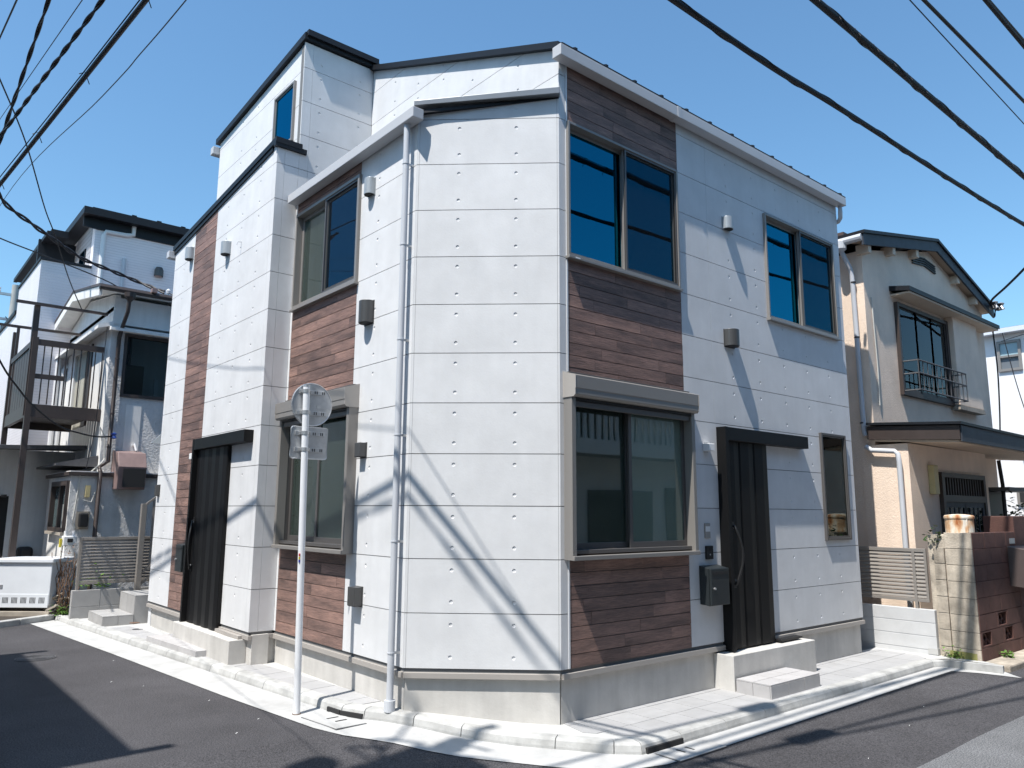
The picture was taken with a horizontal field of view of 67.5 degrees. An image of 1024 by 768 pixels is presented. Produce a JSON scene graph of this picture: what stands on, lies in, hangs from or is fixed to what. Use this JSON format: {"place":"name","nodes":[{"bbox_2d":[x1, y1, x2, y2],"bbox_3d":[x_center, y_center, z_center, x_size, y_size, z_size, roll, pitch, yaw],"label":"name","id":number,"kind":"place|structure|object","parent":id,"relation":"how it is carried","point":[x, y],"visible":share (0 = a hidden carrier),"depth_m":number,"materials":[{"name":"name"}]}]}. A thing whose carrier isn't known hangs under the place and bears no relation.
{"place":"outdoors","nodes":[
{"label":"outdoors","id":0,"kind":"place"},
{"bbox_2d":[0,0,17,38],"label":"overhead cable","id":1,"kind":"object","parent":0,"point":[9,16],"visible":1,"depth_m":4.66,"materials":[{"name":"black plastic"}]},
{"bbox_2d":[0,0,50,144],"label":"overhead cable","id":2,"kind":"object","parent":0,"point":[32,46],"visible":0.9,"depth_m":8.13,"materials":[{"name":"black plastic"}]},
{"bbox_2d":[0,614,67,620],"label":"yard soil","id":3,"kind":"structure","parent":0,"point":[7,617],"depth_m":11.98,"materials":[{"name":"brown soil"}]},
{"bbox_2d":[0,608,67,615],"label":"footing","id":4,"kind":"object","parent":3,"relation":"on","point":[23,612],"visible":0.73,"depth_m":12.16,"materials":[{"name":"grey concrete"}]},
{"bbox_2d":[0,556,73,610],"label":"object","id":5,"kind":"object","parent":4,"relation":"on","point":[27,581],"visible":0.91,"depth_m":12.27,"materials":[{"name":"plastic"}]},
{"bbox_2d":[45,591,69,611],"bbox_3d":[-7.340,3.491,12.400,0.501,0.359,0.605,8,-12,-40],"label":"scrap timber","id":6,"kind":"object","parent":4,"relation":"on","point":[55,605],"visible":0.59,"depth_m":12.30,"materials":[{"name":"beige wood"}]},
{"bbox_2d":[0,283,172,607],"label":"stucco house","id":7,"kind":"structure","parent":3,"relation":"on","point":[69,499],"depth_m":14.10,"materials":[{"name":"white paint"}]},
{"bbox_2d":[0,496,8,557],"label":"recess door","id":8,"kind":"structure","parent":7,"relation":"in","point":[3,500],"depth_m":14.26,"materials":[{"name":"black"}]},
{"bbox_2d":[0,79,81,308],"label":"overhead cable","id":9,"kind":"object","parent":7,"relation":"attached to","point":[39,190],"visible":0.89,"depth_m":11.82,"materials":[{"name":"black plastic"}]},
{"bbox_2d":[0,299,107,556],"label":"balcony","id":10,"kind":"structure","parent":7,"relation":"attached to","point":[23,413],"depth_m":13.63,"materials":[{"name":"brown paint"}]},
{"bbox_2d":[44,480,69,535],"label":"window","id":11,"kind":"structure","parent":7,"relation":"in","point":[56,525],"depth_m":13.45,"materials":[{"name":"grey glass"}]},
{"bbox_2d":[0,360,116,438],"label":"overhead cable","id":12,"kind":"object","parent":7,"relation":"attached to","point":[113,436],"visible":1,"depth_m":12.28,"materials":[{"name":"black plastic"}]},
{"bbox_2d":[55,543,78,612],"bbox_3d":[-7.232,3.135,12.386,0.577,1.104,0.312,-8,-13,42],"label":"dry vine","id":13,"kind":"object","parent":7,"relation":"attached to","point":[65,600],"visible":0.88,"depth_m":12.34,"materials":[{"name":"brown plant"}]},
{"bbox_2d":[71,351,87,429],"bbox_3d":[-8.911,0.165,15.797,0.030,1.600,0.800,8,-12,-40],"label":"balcony door","id":14,"kind":"structure","parent":7,"relation":"in","point":[84,356],"depth_m":15.73,"materials":[{"name":"beige"}]},
{"bbox_2d":[80,352,90,426],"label":"drainpipe","id":15,"kind":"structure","parent":7,"relation":"in","point":[82,423],"depth_m":15.36,"materials":[{"name":"black"}]},
{"bbox_2d":[86,327,107,468],"bbox_3d":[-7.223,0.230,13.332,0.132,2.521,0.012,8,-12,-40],"label":"downpipe","id":16,"kind":"object","parent":7,"relation":"attached to","point":[98,399],"visible":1,"depth_m":13.36,"materials":[{"name":"black plastic"}]},
{"bbox_2d":[119,334,168,400],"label":"window","id":17,"kind":"structure","parent":7,"relation":"in","point":[131,386],"depth_m":14.30,"materials":[{"name":"black glass"}]},
{"bbox_2d":[0,206,189,451],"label":"house","id":18,"kind":"structure","parent":3,"relation":"on","point":[136,247],"depth_m":17.67,"materials":[{"name":"paint"}]},
{"bbox_2d":[79,249,85,263],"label":"window","id":19,"kind":"structure","parent":18,"relation":"in","point":[83,253],"depth_m":18.03,"materials":[{"name":"glass"}]},
{"bbox_2d":[0,0,82,118],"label":"overhead cable","id":20,"kind":"object","parent":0,"point":[44,54],"visible":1,"depth_m":5.46,"materials":[{"name":"black plastic"}]},
{"bbox_2d":[0,0,186,205],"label":"overhead cable","id":21,"kind":"object","parent":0,"point":[109,88],"visible":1,"depth_m":8.99,"materials":[{"name":"black plastic"}]},
{"bbox_2d":[0,616,1023,767],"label":"asphalt road","id":22,"kind":"structure","parent":0,"point":[75,704],"depth_m":6.38,"materials":[{"name":"grey asphalt"}]},
{"bbox_2d":[0,285,18,327],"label":"utility pole","id":23,"kind":"object","parent":22,"relation":"on","point":[14,294],"visible":0.14,"depth_m":25.66,"materials":[{"name":"metal"}]},
{"bbox_2d":[14,654,56,660],"bbox_3d":[-5.617,3.227,9.034,0.430,0.005,0.430,8,-12,-40],"label":"manhole cover","id":24,"kind":"object","parent":22,"relation":"on","point":[36,657],"visible":1,"depth_m":9.04,"materials":[{"name":"metal"}]},
{"bbox_2d":[68,586,148,619],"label":"boundary wall","id":25,"kind":"structure","parent":22,"relation":"on","point":[83,603],"depth_m":11.91,"materials":[{"name":"grey concrete"}]},
{"bbox_2d":[71,563,124,586],"bbox_3d":[-6.545,3.043,12.268,0.757,0.392,0.772,0,-9,2],"label":"weed clump","id":26,"kind":"object","parent":25,"relation":"on","point":[103,585],"visible":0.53,"depth_m":12.09,"materials":[{"name":"green plant"}]},
{"bbox_2d":[75,536,149,589],"bbox_3d":[-5.949,2.898,12.524,2.055,0.805,0.054,8,-12,-40],"label":"louver fence","id":27,"kind":"object","parent":25,"relation":"on","point":[121,556],"visible":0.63,"depth_m":12.14,"materials":[{"name":"beige metal"}]},
{"bbox_2d":[88,609,133,626],"bbox_3d":[-5.983,3.524,11.412,0.415,0.235,0.867,8,-12,-40],"label":"tiled step","id":28,"kind":"object","parent":22,"relation":"on","point":[111,617],"visible":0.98,"depth_m":11.18,"materials":[{"name":"grey concrete"}]},
{"bbox_2d":[0,614,1004,754],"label":"kerb","id":29,"kind":"structure","parent":22,"relation":"on","point":[658,741],"depth_m":6.78,"materials":[{"name":"concrete"}]},
{"bbox_2d":[49,604,68,615],"bbox_3d":[-7.125,3.575,12.129,0.354,0.176,0.347,8,-12,-40],"label":"weed clump","id":30,"kind":"object","parent":29,"relation":"on","point":[64,612],"visible":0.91,"depth_m":12.12,"materials":[{"name":"green plant"}]},
{"bbox_2d":[146,29,864,724],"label":"corner house","id":31,"kind":"structure","parent":22,"relation":"on","point":[554,329],"depth_m":7.79,"materials":[{"name":"concrete"}]},
{"bbox_2d":[174,543,184,571],"bbox_3d":[-4.308,2.264,10.022,0.144,0.371,0.260,8,-12,-40],"label":"mailbox","id":32,"kind":"object","parent":31,"relation":"attached to","point":[179,557],"visible":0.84,"depth_m":9.95,"materials":[{"name":"grey metal"}]},
{"bbox_2d":[174,544,183,571],"bbox_3d":[-4.347,2.269,9.988,0.043,0.342,0.252,8,-12,-40],"label":"door panel","id":33,"kind":"structure","parent":32,"relation":"in","point":[178,559],"depth_m":9.95,"materials":[{"name":"grey metal"}]},
{"bbox_2d":[179,429,253,630],"bbox_3d":[-3.598,1.774,9.298,0.199,2.320,1.773,8,-12,-40],"label":"door","id":34,"kind":"structure","parent":31,"relation":"in","point":[206,526],"depth_m":9.48,"materials":[{"name":"black metal"}]},
{"bbox_2d":[271,384,359,554],"bbox_3d":[-2.071,0.913,8.094,0.273,1.660,1.647,8,-12,-40],"label":"window","id":35,"kind":"structure","parent":31,"relation":"in","point":[330,504],"depth_m":7.96,"materials":[{"name":"grey glass"}]},
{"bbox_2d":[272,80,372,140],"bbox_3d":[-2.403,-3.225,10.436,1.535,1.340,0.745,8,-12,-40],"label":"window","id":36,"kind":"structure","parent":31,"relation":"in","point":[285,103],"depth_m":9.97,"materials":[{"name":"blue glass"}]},
{"bbox_2d":[289,174,361,312],"bbox_3d":[-2.056,-1.523,8.587,0.163,1.203,1.559,8,-12,-40],"label":"window","id":37,"kind":"structure","parent":31,"relation":"in","point":[327,233],"depth_m":8.53,"materials":[{"name":"blue glass"}]},
{"bbox_2d":[565,120,682,291],"bbox_3d":[1.125,-1.740,7.762,1.689,1.368,0.163,8,-12,-40],"label":"window","id":38,"kind":"structure","parent":31,"relation":"in","point":[623,206],"depth_m":7.74,"materials":[{"name":"blue glass"}]},
{"bbox_2d":[563,371,700,560],"bbox_3d":[1.151,0.800,7.301,1.792,1.660,0.273,8,-12,-40],"label":"window","id":39,"kind":"structure","parent":31,"relation":"in","point":[630,481],"depth_m":7.29,"materials":[{"name":"black glass"}]},
{"bbox_2d":[699,565,729,605],"bbox_3d":[2.076,2.051,7.816,0.315,0.391,0.159,8,-12,-40],"label":"mailbox","id":40,"kind":"object","parent":31,"relation":"attached to","point":[714,585],"visible":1,"depth_m":7.75,"materials":[{"name":"black metal"}]},
{"bbox_2d":[709,568,729,605],"bbox_3d":[2.112,2.055,7.772,0.307,0.362,0.046,8,-12,-40],"label":"door panel","id":41,"kind":"structure","parent":40,"relation":"in","point":[718,577],"depth_m":7.75,"materials":[{"name":"grey metal"}]},
{"bbox_2d":[716,426,808,651],"bbox_3d":[2.893,1.699,8.620,1.723,2.320,0.199,8,-12,-40],"label":"door","id":42,"kind":"structure","parent":31,"relation":"in","point":[745,538],"depth_m":8.33,"materials":[{"name":"black metal"}]},
{"bbox_2d":[762,212,840,340],"bbox_3d":[3.717,-1.341,9.922,1.724,1.363,0.163,8,-12,-40],"label":"window","id":43,"kind":"structure","parent":31,"relation":"in","point":[799,264],"depth_m":9.92,"materials":[{"name":"blue glass"}]},
{"bbox_2d":[819,432,851,540],"bbox_3d":[4.101,1.317,9.834,0.633,1.342,0.145,8,-12,-40],"label":"window","id":44,"kind":"structure","parent":31,"relation":"in","point":[833,453],"depth_m":9.81,"materials":[{"name":"grey glass"}]},
{"bbox_2d":[31,620,1020,767],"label":"gutter apron","id":45,"kind":"object","parent":22,"relation":"on","point":[405,735],"visible":0.84,"depth_m":6.65,"materials":[{"name":"concrete"}]},
{"bbox_2d":[289,383,331,714],"bbox_3d":[-1.834,1.422,6.882,0.407,2.911,0.119,8,-12,-40],"label":"sign post","id":46,"kind":"object","parent":45,"relation":"on","point":[311,405],"visible":1,"depth_m":6.97,"materials":[{"name":"white metal"}]},
{"bbox_2d":[301,712,366,729],"bbox_3d":[-1.491,2.827,6.400,0.552,0.048,0.276,-8,-13,42],"label":"drain cover","id":47,"kind":"object","parent":45,"relation":"on","point":[334,721],"visible":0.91,"depth_m":6.38,"materials":[{"name":"concrete"}]},
{"bbox_2d":[655,739,726,762],"bbox_3d":[1.401,2.874,5.981,0.597,0.046,0.247,8,-12,-40],"label":"drain cover","id":48,"kind":"object","parent":45,"relation":"on","point":[690,751],"visible":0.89,"depth_m":5.95,"materials":[{"name":"metal"}]},
{"bbox_2d":[860,603,940,655],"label":"boundary wall","id":49,"kind":"structure","parent":22,"relation":"on","point":[908,629],"depth_m":10.03,"materials":[{"name":"concrete"}]},
{"bbox_2d":[858,546,930,608],"bbox_3d":[4.012,2.771,11.465,0.054,0.765,4.200,8,-12,-40],"label":"louver fence","id":50,"kind":"object","parent":49,"relation":"on","point":[909,557],"visible":0.4,"depth_m":10.19,"materials":[{"name":"beige metal"}]},
{"bbox_2d":[837,229,1023,608],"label":"beige house","id":51,"kind":"structure","parent":22,"relation":"on","point":[931,445],"depth_m":11.72,"materials":[{"name":"paint"}]},
{"bbox_2d":[893,302,954,405],"bbox_3d":[6.792,-0.457,12.601,1.980,1.480,0.070,8,-12,-40],"label":"window","id":52,"kind":"structure","parent":51,"relation":"in","point":[921,335],"depth_m":12.52,"materials":[{"name":"glass"}]},
{"bbox_2d":[938,472,988,533],"bbox_3d":[6.926,2.588,11.612,1.720,2.430,0.070,8,-12,-40],"label":"sliding door","id":53,"kind":"structure","parent":51,"relation":"in","point":[959,493],"depth_m":11.73,"materials":[{"name":"brown paint"}]},
{"bbox_2d":[988,301,1004,316],"bbox_3d":[9.084,-1.397,14.381,0.522,0.353,0.180,8,-12,-40],"label":"cable bracket","id":54,"kind":"object","parent":51,"relation":"attached to","point":[995,305],"visible":0.99,"depth_m":14.36,"materials":[{"name":"black plastic"}]},
{"bbox_2d":[990,268,1023,302],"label":"overhead cable","id":55,"kind":"object","parent":54,"relation":"attached to","point":[1006,286],"visible":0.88,"depth_m":13.47,"materials":[{"name":"black plastic"}]},
{"bbox_2d":[927,533,982,662],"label":"block pier","id":56,"kind":"structure","parent":22,"relation":"on","point":[953,585],"depth_m":9.61,"materials":[{"name":"concrete"}]},
{"bbox_2d":[922,525,941,542],"bbox_3d":[5.475,1.950,9.963,0.262,0.235,0.278,2,-10,-9],"label":"leafy plant","id":57,"kind":"object","parent":56,"relation":"on","point":[930,530],"visible":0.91,"depth_m":9.93,"materials":[{"name":"green plant"}]},
{"bbox_2d":[943,514,974,532],"bbox_3d":[5.929,1.857,10.154,0.360,0.265,0.360,8,-12,-40],"label":"canister","id":58,"kind":"object","parent":56,"relation":"on","point":[959,523],"visible":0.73,"depth_m":10.02,"materials":[{"name":"white metal"}]},
{"bbox_2d":[971,532,1023,661],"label":"brown block wall","id":59,"kind":"structure","parent":22,"relation":"on","point":[1000,616],"depth_m":9.86,"materials":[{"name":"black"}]},
{"bbox_2d":[1007,545,1023,587],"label":"letterbox","id":60,"kind":"object","parent":59,"relation":"attached to","point":[1016,560],"visible":1,"depth_m":10.19,"materials":[{"name":"black plastic"}]},
{"bbox_2d":[983,516,1023,625],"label":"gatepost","id":61,"kind":"object","parent":22,"relation":"on","point":[1015,524],"visible":0.27,"depth_m":10.66,"materials":[{"name":"brown brick"}]},
{"bbox_2d":[985,649,1023,672],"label":"old footway strip","id":62,"kind":"object","parent":22,"relation":"on","point":[1012,664],"visible":0.37,"depth_m":9.32,"materials":[{"name":"concrete"}]},
{"bbox_2d":[999,650,1014,657],"bbox_3d":[6.211,3.372,9.637,0.215,0.116,0.220,-2,-10,15],"label":"weed clump","id":63,"kind":"object","parent":62,"relation":"on","point":[1010,654],"visible":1,"depth_m":9.61,"materials":[{"name":"green plant"}]},
{"bbox_2d":[1000,491,1023,515],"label":"leafy plant","id":64,"kind":"object","parent":22,"relation":"on","point":[1014,512],"visible":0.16,"depth_m":12.59,"materials":[{"name":"green plant"}]},
{"bbox_3d":[20.966,0.082,10.885,43.500,7.300,7.950,8,-12,-40],"label":"street house","id":65,"kind":"object","parent":22,"relation":"on","visible":0},
{"bbox_2d":[0,0,104,138],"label":"overhead cable","id":66,"kind":"object","parent":65,"relation":"attached to","point":[77,32],"visible":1,"depth_m":7.82,"materials":[{"name":"black plastic"}]},
{"bbox_2d":[0,238,115,285],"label":"overhead cable","id":67,"kind":"object","parent":66,"relation":"attached to","point":[56,260],"visible":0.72,"depth_m":13.96,"materials":[{"name":"black plastic"}]},
{"bbox_2d":[0,0,151,188],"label":"overhead cable","id":68,"kind":"object","parent":65,"relation":"attached to","point":[104,52],"visible":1,"depth_m":7.67,"materials":[{"name":"black plastic"}]},
{"bbox_3d":[-3.578,-2.540,2.739,2.094,9.500,1.477,8,-12,-40],"label":"utility pole","id":69,"kind":"object","parent":22,"relation":"on","visible":0},
{"bbox_2d":[668,0,1023,226],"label":"overhead cable","id":70,"kind":"object","parent":69,"relation":"attached to","point":[716,29],"visible":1,"depth_m":7.10,"materials":[{"name":"black plastic"}]},
{"bbox_2d":[982,0,1023,48],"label":"overhead cable","id":71,"kind":"object","parent":69,"relation":"attached to","point":[1002,20],"visible":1,"depth_m":9.65,"materials":[{"name":"black plastic"}]},
{"bbox_2d":[0,0,1023,327],"label":"sky","id":72,"kind":"structure","parent":0,"point":[143,150],"materials":[{"name":"blue"}]},
{"bbox_2d":[82,618,997,739],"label":"pavement","id":73,"kind":"structure","parent":0,"point":[651,718],"depth_m":7.10,"materials":[{"name":"concrete"}]},
{"bbox_2d":[119,590,148,623],"bbox_3d":[-5.578,3.451,11.765,0.632,0.500,0.817,8,-12,-40],"label":"tiled step","id":74,"kind":"object","parent":73,"relation":"on","point":[134,602],"visible":0.38,"depth_m":11.37,"materials":[{"name":"grey concrete"}]},
{"bbox_2d":[134,496,155,589],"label":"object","id":75,"kind":"object","parent":74,"relation":"on","point":[139,571],"visible":0.1,"depth_m":12.29,"materials":[{"name":"beige metal"}]},
{"bbox_2d":[146,634,206,656],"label":"tiled step","id":76,"kind":"structure","parent":73,"relation":"on","point":[169,641],"depth_m":9.21,"materials":[{"name":"concrete"}]},
{"bbox_2d":[736,667,819,699],"bbox_3d":[2.700,3.067,7.736,0.920,0.232,0.382,8,-12,-40],"label":"tiled step","id":77,"kind":"object","parent":73,"relation":"on","point":[778,683],"visible":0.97,"depth_m":7.58,"materials":[{"name":"tile"}]},
{"bbox_2d":[942,645,963,658],"bbox_3d":[5.495,3.315,9.510,0.245,0.164,0.273,-1,-10,9],"label":"weed clump","id":78,"kind":"object","parent":73,"relation":"on","point":[953,653],"visible":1,"depth_m":9.50,"materials":[{"name":"green plant"}]},
{"bbox_2d":[809,0,1023,179],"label":"overhead cable","id":79,"kind":"object","parent":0,"point":[847,27],"visible":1,"depth_m":8.28,"materials":[{"name":"black plastic"}]},
{"bbox_2d":[909,0,1023,123],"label":"overhead cable","id":80,"kind":"object","parent":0,"point":[964,59],"visible":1,"depth_m":9.60,"materials":[{"name":"black plastic"}]},
{"bbox_2d":[917,716,1023,767],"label":"old asphalt road","id":81,"kind":"structure","parent":0,"point":[1002,746],"depth_m":5.99,"materials":[{"name":"grey asphalt"}]},
{"bbox_2d":[921,0,1023,103],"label":"overhead cable","id":82,"kind":"object","parent":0,"point":[965,42],"visible":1,"depth_m":9.81,"materials":[{"name":"black plastic"}]},
{"bbox_2d":[992,331,1000,429],"bbox_3d":[9.041,0.057,14.264,0.087,2.122,0.127,2,-10,-8],"label":"overhead cable","id":83,"kind":"object","parent":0,"point":[997,380],"visible":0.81,"depth_m":14.27,"materials":[{"name":"black plastic"}]},
{"bbox_2d":[984,324,1023,515],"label":"white house","id":84,"kind":"structure","parent":0,"point":[1012,412],"depth_m":18.23,"materials":[{"name":"grey paint"}]},
{"bbox_2d":[996,339,1022,371],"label":"window","id":85,"kind":"structure","parent":84,"relation":"in","point":[1013,346],"depth_m":18.32,"materials":[{"name":"grey metal"}]},
{"bbox_2d":[1017,487,1023,504],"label":"window","id":86,"kind":"structure","parent":84,"relation":"in","point":[1020,495],"depth_m":17.79,"materials":[{"name":"white metal"}]},
{"bbox_2d":[989,0,1023,41],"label":"overhead cable","id":87,"kind":"object","parent":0,"point":[1010,24],"visible":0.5,"depth_m":10.71,"materials":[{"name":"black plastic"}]},
{"bbox_2d":[1002,333,1023,515],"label":"overhead cable","id":88,"kind":"object","parent":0,"point":[1014,376],"visible":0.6,"depth_m":17.24,"materials":[{"name":"black plastic"}]},
{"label":"service bracket","id":89,"kind":"object","parent":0,"visible":0},
{"bbox_2d":[0,192,164,293],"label":"overhead cable","id":90,"kind":"object","parent":89,"relation":"attached to","point":[6,204],"visible":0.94,"depth_m":13.92,"materials":[{"name":"black plastic"}]}
]}

